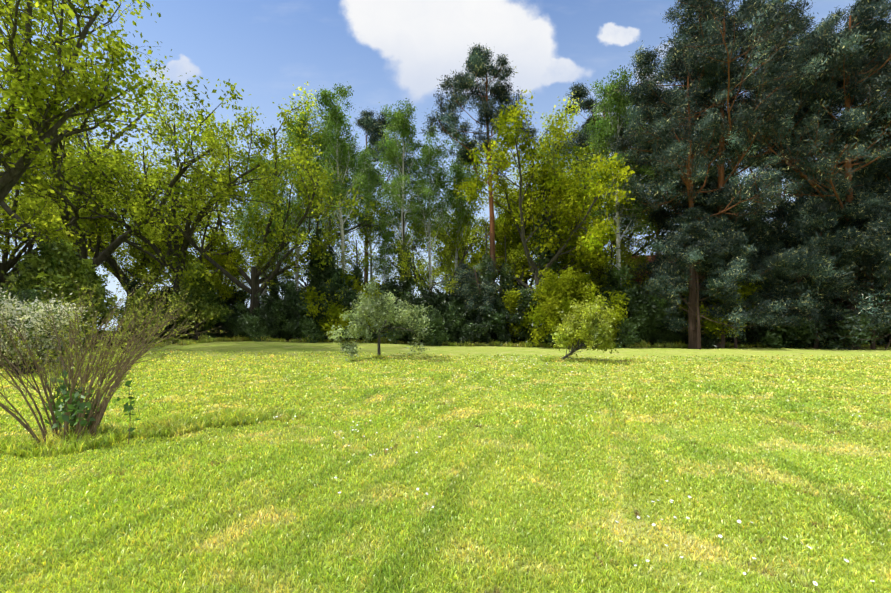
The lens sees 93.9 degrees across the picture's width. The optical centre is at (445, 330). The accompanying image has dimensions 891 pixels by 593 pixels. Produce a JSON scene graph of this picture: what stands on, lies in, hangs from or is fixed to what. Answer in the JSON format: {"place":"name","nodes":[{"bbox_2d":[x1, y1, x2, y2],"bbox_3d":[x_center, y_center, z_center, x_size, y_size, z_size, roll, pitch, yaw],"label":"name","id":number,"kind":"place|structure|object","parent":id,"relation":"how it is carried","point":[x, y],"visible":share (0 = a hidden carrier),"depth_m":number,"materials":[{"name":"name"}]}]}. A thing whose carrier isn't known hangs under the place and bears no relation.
{"place":"outdoors","nodes":[
{"label":"outdoors","id":0,"kind":"place"},
{"bbox_2d":[0,286,83,367],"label":"bush","id":1,"kind":"object","parent":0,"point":[24,302],"depth_m":16.94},
{"bbox_2d":[0,289,95,374],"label":"bush","id":2,"kind":"object","parent":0,"point":[31,319],"depth_m":14.17,"materials":[{"name":"plant"}]},
{"bbox_2d":[1,237,115,335],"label":"tree","id":3,"kind":"object","parent":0,"point":[53,253],"depth_m":25.63,"materials":[{"name":"plant"}]},
{"bbox_2d":[0,107,122,245],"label":"tree","id":4,"kind":"object","parent":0,"point":[81,136],"depth_m":63.60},
{"bbox_2d":[0,194,128,273],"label":"tree","id":5,"kind":"object","parent":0,"point":[2,241],"depth_m":49.27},
{"bbox_2d":[6,128,229,300],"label":"tree","id":6,"kind":"object","parent":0,"point":[138,267],"depth_m":51.77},
{"bbox_2d":[114,174,260,292],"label":"tree","id":7,"kind":"object","parent":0,"point":[232,230],"depth_m":62.03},
{"bbox_2d":[156,224,253,309],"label":"tree","id":8,"kind":"object","parent":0,"point":[220,285],"depth_m":41.64,"materials":[{"name":"plant"}]},
{"bbox_2d":[234,152,291,296],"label":"tree","id":9,"kind":"object","parent":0,"point":[256,198],"depth_m":58.68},
{"bbox_2d":[324,107,432,287],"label":"tree","id":10,"kind":"object","parent":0,"point":[368,121],"depth_m":52.70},
{"bbox_2d":[0,331,890,592],"bbox_3d":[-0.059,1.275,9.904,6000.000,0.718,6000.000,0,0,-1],"label":"ground","id":11,"kind":"structure","parent":0,"point":[275,348],"depth_m":4.54,"materials":[{"name":"plant"}]},
{"bbox_2d":[0,252,35,294],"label":"tree","id":12,"kind":"object","parent":11,"relation":"on","point":[21,266],"visible":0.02,"depth_m":30.03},
{"bbox_2d":[0,284,91,350],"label":"shrub","id":13,"kind":"object","parent":11,"relation":"on","point":[29,291],"depth_m":23.39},
{"bbox_2d":[0,122,122,289],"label":"oak","id":14,"kind":"object","parent":11,"relation":"on","point":[5,265],"depth_m":48.68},
{"bbox_2d":[0,0,172,251],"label":"tree","id":15,"kind":"object","parent":11,"relation":"on","point":[39,93],"depth_m":23.95,"materials":[{"name":"plant"}]},
{"bbox_2d":[41,370,140,443],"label":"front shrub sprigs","id":16,"kind":"object","parent":11,"relation":"on","point":[62,417],"depth_m":5.75,"materials":[{"name":"plant"}]},
{"bbox_2d":[76,258,128,338],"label":"bush","id":17,"kind":"object","parent":11,"relation":"on","point":[95,276],"depth_m":29.70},
{"bbox_2d":[0,253,225,443],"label":"shrub","id":18,"kind":"object","parent":11,"relation":"on","point":[99,414],"depth_m":5.78,"materials":[{"name":"plant"}]},
{"bbox_2d":[4,104,230,335],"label":"tree","id":19,"kind":"object","parent":11,"relation":"on","point":[127,266],"depth_m":48.02,"materials":[{"name":"plant"}]},
{"bbox_2d":[0,0,261,337],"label":"tree","id":20,"kind":"object","parent":11,"relation":"on","point":[157,139],"depth_m":34.12,"materials":[{"name":"plant"}]},
{"bbox_2d":[115,307,170,339],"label":"hedge","id":21,"kind":"object","parent":11,"relation":"on","point":[129,330],"depth_m":38.38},
{"bbox_2d":[117,288,169,342],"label":"bush","id":22,"kind":"object","parent":11,"relation":"on","point":[138,294],"depth_m":33.88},
{"bbox_2d":[116,274,193,338],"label":"hedge","id":23,"kind":"object","parent":11,"relation":"on","point":[137,283],"depth_m":40.10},
{"bbox_2d":[0,59,312,335],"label":"tree","id":24,"kind":"object","parent":11,"relation":"on","point":[221,155],"depth_m":35.80,"materials":[{"name":"plant"}]},
{"bbox_2d":[151,309,189,338],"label":"hedge","id":25,"kind":"object","parent":11,"relation":"on","point":[166,328],"depth_m":38.08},
{"bbox_2d":[167,322,218,339],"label":"hedge","id":26,"kind":"object","parent":11,"relation":"on","point":[181,337],"depth_m":37.93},
{"bbox_2d":[160,261,234,340],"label":"bush","id":27,"kind":"object","parent":11,"relation":"on","point":[207,304],"depth_m":36.36,"materials":[{"name":"plant"}]},
{"bbox_2d":[168,286,247,338],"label":"hedge","id":28,"kind":"object","parent":11,"relation":"on","point":[230,307],"depth_m":42.47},
{"bbox_2d":[199,310,239,338],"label":"hedge","id":29,"kind":"object","parent":11,"relation":"on","point":[220,323],"depth_m":38.55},
{"bbox_2d":[200,301,275,339],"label":"hedge","id":30,"kind":"object","parent":11,"relation":"on","point":[234,321],"depth_m":38.25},
{"bbox_2d":[237,290,267,336],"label":"hedge","id":31,"kind":"object","parent":11,"relation":"on","point":[248,298],"visible":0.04,"depth_m":41.32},
{"bbox_2d":[95,81,413,338],"bbox_3d":[-15.211,-10.481,40.153,30.308,23.013,23.468,0,0,-26],"label":"tree","id":32,"kind":"object","parent":11,"relation":"on","point":[297,181],"depth_m":37.16,"materials":[{"name":"plant"}]},
{"bbox_2d":[228,154,289,303],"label":"birch","id":33,"kind":"object","parent":11,"relation":"on","point":[251,204],"depth_m":47.91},
{"bbox_2d":[247,314,287,338],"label":"hedge","id":34,"kind":"object","parent":11,"relation":"on","point":[284,335],"depth_m":38.24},
{"bbox_2d":[264,256,280,336],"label":"tree","id":35,"kind":"object","parent":11,"relation":"on","point":[275,284],"depth_m":40.35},
{"bbox_2d":[252,215,293,297],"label":"tree","id":36,"kind":"object","parent":11,"relation":"on","point":[272,224],"depth_m":42.31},
{"bbox_2d":[230,277,316,341],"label":"hedge","id":37,"kind":"object","parent":11,"relation":"on","point":[250,325],"depth_m":37.15,"materials":[{"name":"plant"}]},
{"bbox_2d":[279,280,305,338],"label":"hedge","id":38,"kind":"object","parent":11,"relation":"on","point":[296,292],"depth_m":40.66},
{"bbox_2d":[260,276,338,338],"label":"hedge","id":39,"kind":"object","parent":11,"relation":"on","point":[294,303],"depth_m":36.79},
{"bbox_2d":[265,108,343,339],"bbox_3d":[-14.309,-9.948,39.291,7.743,21.961,7.001,0,0,40],"label":"birch","id":40,"kind":"object","parent":11,"relation":"on","point":[301,227],"depth_m":38.95,"materials":[{"name":"plant"}]},
{"bbox_2d":[298,197,330,301],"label":"tree","id":41,"kind":"object","parent":11,"relation":"on","point":[317,271],"depth_m":39.15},
{"bbox_2d":[251,220,381,292],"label":"tree","id":42,"kind":"object","parent":11,"relation":"on","point":[286,271],"depth_m":41.18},
{"bbox_2d":[283,282,351,342],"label":"hedge","id":43,"kind":"object","parent":11,"relation":"on","point":[308,332],"depth_m":36.26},
{"bbox_2d":[320,216,338,339],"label":"tree","id":44,"kind":"object","parent":11,"relation":"on","point":[332,262],"depth_m":39.75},
{"bbox_2d":[312,267,350,332],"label":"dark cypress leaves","id":45,"kind":"object","parent":11,"relation":"on","point":[334,275],"visible":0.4,"depth_m":37.66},
{"bbox_2d":[305,121,368,267],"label":"birch","id":46,"kind":"object","parent":11,"relation":"on","point":[344,217],"depth_m":46.45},
{"bbox_2d":[305,81,387,271],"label":"birch","id":47,"kind":"object","parent":11,"relation":"on","point":[325,94],"depth_m":40.18,"materials":[{"name":"plant"}]},
{"bbox_2d":[298,266,395,341],"bbox_3d":[-8.017,-2.342,38.600,8.058,7.050,8.904,0,0,14],"label":"hedge","id":48,"kind":"object","parent":11,"relation":"on","point":[334,312],"depth_m":36.13,"materials":[{"name":"plant"}]},
{"bbox_2d":[350,240,365,339],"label":"tree","id":49,"kind":"object","parent":11,"relation":"on","point":[357,273],"depth_m":40.62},
{"bbox_2d":[325,289,394,341],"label":"hedge","id":50,"kind":"object","parent":11,"relation":"on","point":[333,301],"depth_m":36.91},
{"bbox_2d":[344,145,393,283],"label":"birch","id":51,"kind":"object","parent":11,"relation":"on","point":[372,182],"depth_m":49.94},
{"bbox_2d":[338,272,408,341],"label":"hedge","id":52,"kind":"object","parent":11,"relation":"on","point":[347,299],"depth_m":36.50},
{"bbox_2d":[326,279,432,360],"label":"tree","id":53,"kind":"object","parent":11,"relation":"on","point":[369,304],"depth_m":20.79,"materials":[{"name":"plant"}]},
{"bbox_2d":[363,223,398,282],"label":"tree","id":54,"kind":"object","parent":11,"relation":"on","point":[388,235],"depth_m":41.39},
{"bbox_2d":[368,98,437,269],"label":"birch","id":55,"kind":"object","parent":11,"relation":"on","point":[388,156],"depth_m":42.16,"materials":[{"name":"plant"}]},
{"bbox_2d":[392,212,417,342],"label":"tree","id":56,"kind":"object","parent":11,"relation":"on","point":[403,281],"depth_m":41.11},
{"bbox_2d":[363,277,447,344],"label":"hedge","id":57,"kind":"object","parent":11,"relation":"on","point":[415,301],"depth_m":36.84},
{"bbox_2d":[383,289,446,342],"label":"hedge","id":58,"kind":"object","parent":11,"relation":"on","point":[431,312],"depth_m":37.31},
{"bbox_2d":[394,123,463,290],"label":"birch","id":59,"kind":"object","parent":11,"relation":"on","point":[436,182],"depth_m":43.75,"materials":[{"name":"plant"}]},
{"bbox_2d":[397,287,479,345],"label":"hedge","id":60,"kind":"object","parent":11,"relation":"on","point":[433,299],"depth_m":38.11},
{"bbox_2d":[0,355,882,592],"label":"daisies","id":61,"kind":"object","parent":11,"relation":"on","point":[815,583],"visible":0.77,"depth_m":3.28,"materials":[{"name":"white plant"}]},
{"bbox_2d":[0,333,890,457],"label":"grass tussocks","id":62,"kind":"object","parent":11,"relation":"on","point":[23,445],"depth_m":6.53,"materials":[{"name":"plant"}]},
{"bbox_2d":[376,213,532,342],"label":"oak","id":63,"kind":"object","parent":11,"relation":"on","point":[438,270],"depth_m":42.94,"materials":[{"name":"plant"}]},
{"bbox_2d":[425,130,484,294],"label":"birch","id":64,"kind":"object","parent":11,"relation":"on","point":[459,177],"depth_m":46.21,"materials":[{"name":"plant"}]},
{"bbox_2d":[406,281,507,345],"bbox_3d":[1.083,-1.165,39.675,10.461,6.710,10.787,0,0,-1],"label":"hedge","id":65,"kind":"object","parent":11,"relation":"on","point":[434,336],"depth_m":37.56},
{"bbox_2d":[438,262,493,337],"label":"bush","id":66,"kind":"object","parent":11,"relation":"on","point":[462,266],"depth_m":39.43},
{"bbox_2d":[454,260,501,322],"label":"tree","id":67,"kind":"object","parent":11,"relation":"on","point":[471,300],"depth_m":37.36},
{"bbox_2d":[450,290,507,343],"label":"hedge","id":68,"kind":"object","parent":11,"relation":"on","point":[472,328],"depth_m":37.53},
{"bbox_2d":[418,43,539,295],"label":"pine","id":69,"kind":"object","parent":11,"relation":"on","point":[479,60],"depth_m":40.10,"materials":[{"name":"plant"}]},
{"bbox_2d":[476,224,500,344],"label":"tree","id":70,"kind":"object","parent":69,"relation":"attached to","point":[483,269],"depth_m":40.56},
{"bbox_2d":[478,291,527,345],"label":"hedge","id":71,"kind":"object","parent":11,"relation":"on","point":[501,319],"depth_m":37.21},
{"bbox_2d":[495,235,517,344],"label":"tree","id":72,"kind":"object","parent":11,"relation":"on","point":[508,278],"depth_m":40.97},
{"bbox_2d":[453,169,599,291],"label":"tree","id":73,"kind":"object","parent":11,"relation":"on","point":[499,237],"depth_m":46.38,"materials":[{"name":"plant"}]},
{"bbox_2d":[486,282,574,346],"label":"hedge","id":74,"kind":"object","parent":11,"relation":"on","point":[524,292],"depth_m":37.82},
{"bbox_2d":[452,89,636,296],"bbox_3d":[7.688,-9.642,39.411,15.956,22.511,18.865,0,0,-19],"label":"tree","id":75,"kind":"object","parent":11,"relation":"on","point":[587,247],"depth_m":38.00,"materials":[{"name":"plant"}]},
{"bbox_2d":[528,180,565,344],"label":"tree","id":76,"kind":"object","parent":11,"relation":"on","point":[546,260],"depth_m":39.78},
{"bbox_2d":[514,296,580,343],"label":"hedge","id":77,"kind":"object","parent":11,"relation":"on","point":[535,314],"depth_m":38.53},
{"bbox_2d":[498,264,599,346],"bbox_3d":[9.277,-2.362,38.181,9.209,8.057,10.177,0,0,-44],"label":"bush","id":78,"kind":"object","parent":11,"relation":"on","point":[550,317],"depth_m":36.15,"materials":[{"name":"plant"}]},
{"bbox_2d":[556,287,606,338],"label":"hedge","id":79,"kind":"object","parent":11,"relation":"on","point":[596,293],"depth_m":38.73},
{"bbox_2d":[550,295,618,359],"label":"leaning shrub","id":80,"kind":"object","parent":11,"relation":"on","point":[595,328],"depth_m":19.82,"materials":[{"name":"plant"}]},
{"bbox_2d":[535,226,636,292],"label":"tree","id":81,"kind":"object","parent":11,"relation":"on","point":[599,266],"depth_m":42.41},
{"bbox_2d":[554,271,629,343],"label":"bush","id":82,"kind":"object","parent":11,"relation":"on","point":[619,316],"depth_m":36.45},
{"bbox_2d":[536,81,663,304],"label":"pine","id":83,"kind":"object","parent":11,"relation":"on","point":[580,139],"depth_m":46.81,"materials":[{"name":"plant"}]},
{"bbox_2d":[576,279,642,347],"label":"hedge","id":84,"kind":"object","parent":11,"relation":"on","point":[626,336],"depth_m":35.55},
{"bbox_2d":[602,243,621,341],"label":"tree","id":85,"kind":"object","parent":11,"relation":"on","point":[610,280],"depth_m":39.89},
{"bbox_2d":[581,65,658,284],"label":"birch","id":86,"kind":"object","parent":11,"relation":"on","point":[612,97],"depth_m":40.43,"materials":[{"name":"plant"}]},
{"bbox_2d":[577,219,670,298],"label":"tree","id":87,"kind":"object","parent":11,"relation":"on","point":[641,260],"depth_m":42.86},
{"bbox_2d":[579,260,676,346],"bbox_3d":[16.055,-1.806,40.198,11.328,9.049,11.680,0,0,38],"label":"hedge","id":88,"kind":"object","parent":11,"relation":"on","point":[634,305],"depth_m":37.75,"materials":[{"name":"plant"}]},
{"bbox_2d":[617,312,677,345],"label":"hedge","id":89,"kind":"object","parent":11,"relation":"on","point":[664,335],"depth_m":38.86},
{"bbox_2d":[629,307,687,344],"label":"hedge","id":90,"kind":"object","parent":11,"relation":"on","point":[676,333],"depth_m":38.79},
{"bbox_2d":[624,255,709,300],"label":"tree","id":91,"kind":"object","parent":11,"relation":"on","point":[653,256],"depth_m":49.00,"materials":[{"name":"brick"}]},
{"bbox_2d":[668,307,707,344],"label":"hedge","id":92,"kind":"object","parent":11,"relation":"on","point":[679,317],"depth_m":38.98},
{"bbox_2d":[639,203,788,348],"bbox_3d":[22.905,-4.495,35.692,10.114,12.347,9.881,0,0,39],"label":"pine","id":93,"kind":"object","parent":11,"relation":"on","point":[712,246],"depth_m":34.76,"materials":[{"name":"plant"}]},
{"bbox_2d":[627,18,803,343],"bbox_3d":[25.709,-13.904,41.281,18.501,31.005,18.881,0,0,31],"label":"pine","id":94,"kind":"object","parent":11,"relation":"on","point":[693,93],"depth_m":37.24,"materials":[{"name":"plant"}]},
{"bbox_2d":[624,165,807,325],"bbox_3d":[24.755,-6.750,40.563,13.438,16.792,13.756,0,0,26],"label":"pine","id":95,"kind":"object","parent":11,"relation":"on","point":[724,200],"depth_m":36.27,"materials":[{"name":"plant"}]},
{"bbox_2d":[605,31,830,348],"bbox_3d":[23.062,-11.819,37.069,16.114,27.004,16.445,0,0,-37],"label":"pine","id":96,"kind":"object","parent":11,"relation":"on","point":[665,149],"depth_m":34.78,"materials":[{"name":"plant"}]},
{"bbox_2d":[677,268,761,341],"bbox_3d":[25.361,-2.100,39.243,9.540,7.554,8.633,0,0,-36],"label":"bush","id":97,"kind":"object","parent":11,"relation":"on","point":[714,326],"depth_m":36.44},
{"bbox_2d":[673,291,767,348],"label":"hedge","id":98,"kind":"object","parent":11,"relation":"on","point":[710,342],"depth_m":37.07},
{"bbox_2d":[602,0,847,347],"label":"pine","id":99,"kind":"object","parent":11,"relation":"on","point":[709,26],"depth_m":34.86,"materials":[{"name":"plant"}]},
{"bbox_2d":[698,242,785,347],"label":"pine","id":100,"kind":"object","parent":11,"relation":"on","point":[729,303],"depth_m":35.84,"materials":[{"name":"plant"}]},
{"bbox_2d":[599,0,886,345],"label":"pine","id":101,"kind":"object","parent":11,"relation":"on","point":[672,68],"depth_m":36.56,"materials":[{"name":"plant"}]},
{"bbox_2d":[676,281,838,348],"bbox_3d":[28.321,-1.636,40.391,12.903,8.673,12.514,0,0,9],"label":"hedge","id":102,"kind":"object","parent":11,"relation":"on","point":[771,339],"depth_m":35.97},
{"bbox_2d":[744,287,773,341],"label":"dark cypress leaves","id":103,"kind":"object","parent":11,"relation":"on","point":[763,334],"visible":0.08,"depth_m":37.55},
{"bbox_2d":[687,0,890,348],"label":"pine","id":104,"kind":"object","parent":11,"relation":"on","point":[871,31],"depth_m":34.25,"materials":[{"name":"plant"}]},
{"bbox_2d":[737,280,842,346],"bbox_3d":[31.976,-1.937,40.421,11.589,8.102,11.336,0,0,-32],"label":"hedge","id":105,"kind":"object","parent":11,"relation":"on","point":[751,339],"depth_m":37.14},
{"bbox_2d":[744,222,846,344],"bbox_3d":[30.327,-4.295,37.168,9.486,11.853,9.710,0,0,13],"label":"pine","id":106,"kind":"object","parent":11,"relation":"on","point":[781,239],"depth_m":36.56,"materials":[{"name":"plant"}]},
{"bbox_2d":[731,282,890,348],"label":"tree","id":107,"kind":"object","parent":11,"relation":"on","point":[829,321],"depth_m":36.31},
{"bbox_2d":[749,299,883,349],"bbox_3d":[34.083,-1.710,39.914,13.683,8.803,14.109,0,0,-20],"label":"hedge","id":108,"kind":"object","parent":11,"relation":"on","point":[862,335],"depth_m":34.16,"materials":[{"name":"plant"}]},
{"bbox_2d":[751,24,890,199],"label":"pine","id":109,"kind":"object","parent":11,"relation":"on","point":[837,105],"depth_m":42.39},
{"bbox_2d":[755,26,890,343],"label":"pine","id":110,"kind":"object","parent":11,"relation":"on","point":[855,69],"depth_m":35.64,"materials":[{"name":"plant"}]},
{"bbox_2d":[760,178,890,348],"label":"pine","id":111,"kind":"object","parent":11,"relation":"on","point":[804,216],"depth_m":33.91,"materials":[{"name":"plant"}]},
{"bbox_2d":[765,42,890,180],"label":"pine","id":112,"kind":"object","parent":11,"relation":"on","point":[854,110],"depth_m":37.46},
{"bbox_2d":[771,141,890,343],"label":"pine","id":113,"kind":"object","parent":11,"relation":"on","point":[873,189],"depth_m":35.87,"materials":[{"name":"plant"}]},
{"bbox_2d":[778,12,890,349],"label":"pine","id":114,"kind":"object","parent":11,"relation":"on","point":[872,308],"depth_m":33.66,"materials":[{"name":"plant"}]},
{"bbox_2d":[784,193,890,348],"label":"pine","id":115,"kind":"object","parent":11,"relation":"on","point":[877,217],"depth_m":33.76,"materials":[{"name":"plant"}]},
{"bbox_2d":[806,173,890,335],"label":"pine","id":116,"kind":"object","parent":11,"relation":"on","point":[888,183],"depth_m":36.82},
{"bbox_2d":[858,269,890,340],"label":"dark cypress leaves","id":117,"kind":"object","parent":11,"relation":"on","point":[876,333],"depth_m":36.45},
{"bbox_2d":[858,292,890,342],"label":"tree","id":118,"kind":"object","parent":11,"relation":"on","point":[883,311],"depth_m":36.63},
{"bbox_2d":[866,329,889,347],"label":"hedge","id":119,"kind":"object","parent":11,"relation":"on","point":[884,341],"depth_m":37.79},
{"bbox_2d":[0,0,890,329],"label":"sky","id":120,"kind":"structure","parent":0,"point":[389,52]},
{"bbox_2d":[391,166,533,294],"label":"tree","id":121,"kind":"object","parent":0,"point":[455,234],"depth_m":63.24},
{"bbox_2d":[389,91,664,297],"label":"tree","id":122,"kind":"object","parent":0,"point":[579,167],"depth_m":45.77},
{"bbox_2d":[529,135,571,246],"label":"tree","id":123,"kind":"object","parent":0,"point":[551,156],"depth_m":54.05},
{"bbox_2d":[540,144,604,248],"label":"tree","id":124,"kind":"object","parent":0,"point":[576,150],"depth_m":45.66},
{"bbox_2d":[538,152,668,279],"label":"tree","id":125,"kind":"object","parent":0,"point":[642,235],"depth_m":54.87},
{"bbox_2d":[612,77,707,340],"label":"tree","id":126,"kind":"object","parent":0,"point":[641,205],"depth_m":64.17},
{"bbox_2d":[641,91,843,252],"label":"pine","id":127,"kind":"object","parent":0,"point":[758,183],"depth_m":49.66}
]}

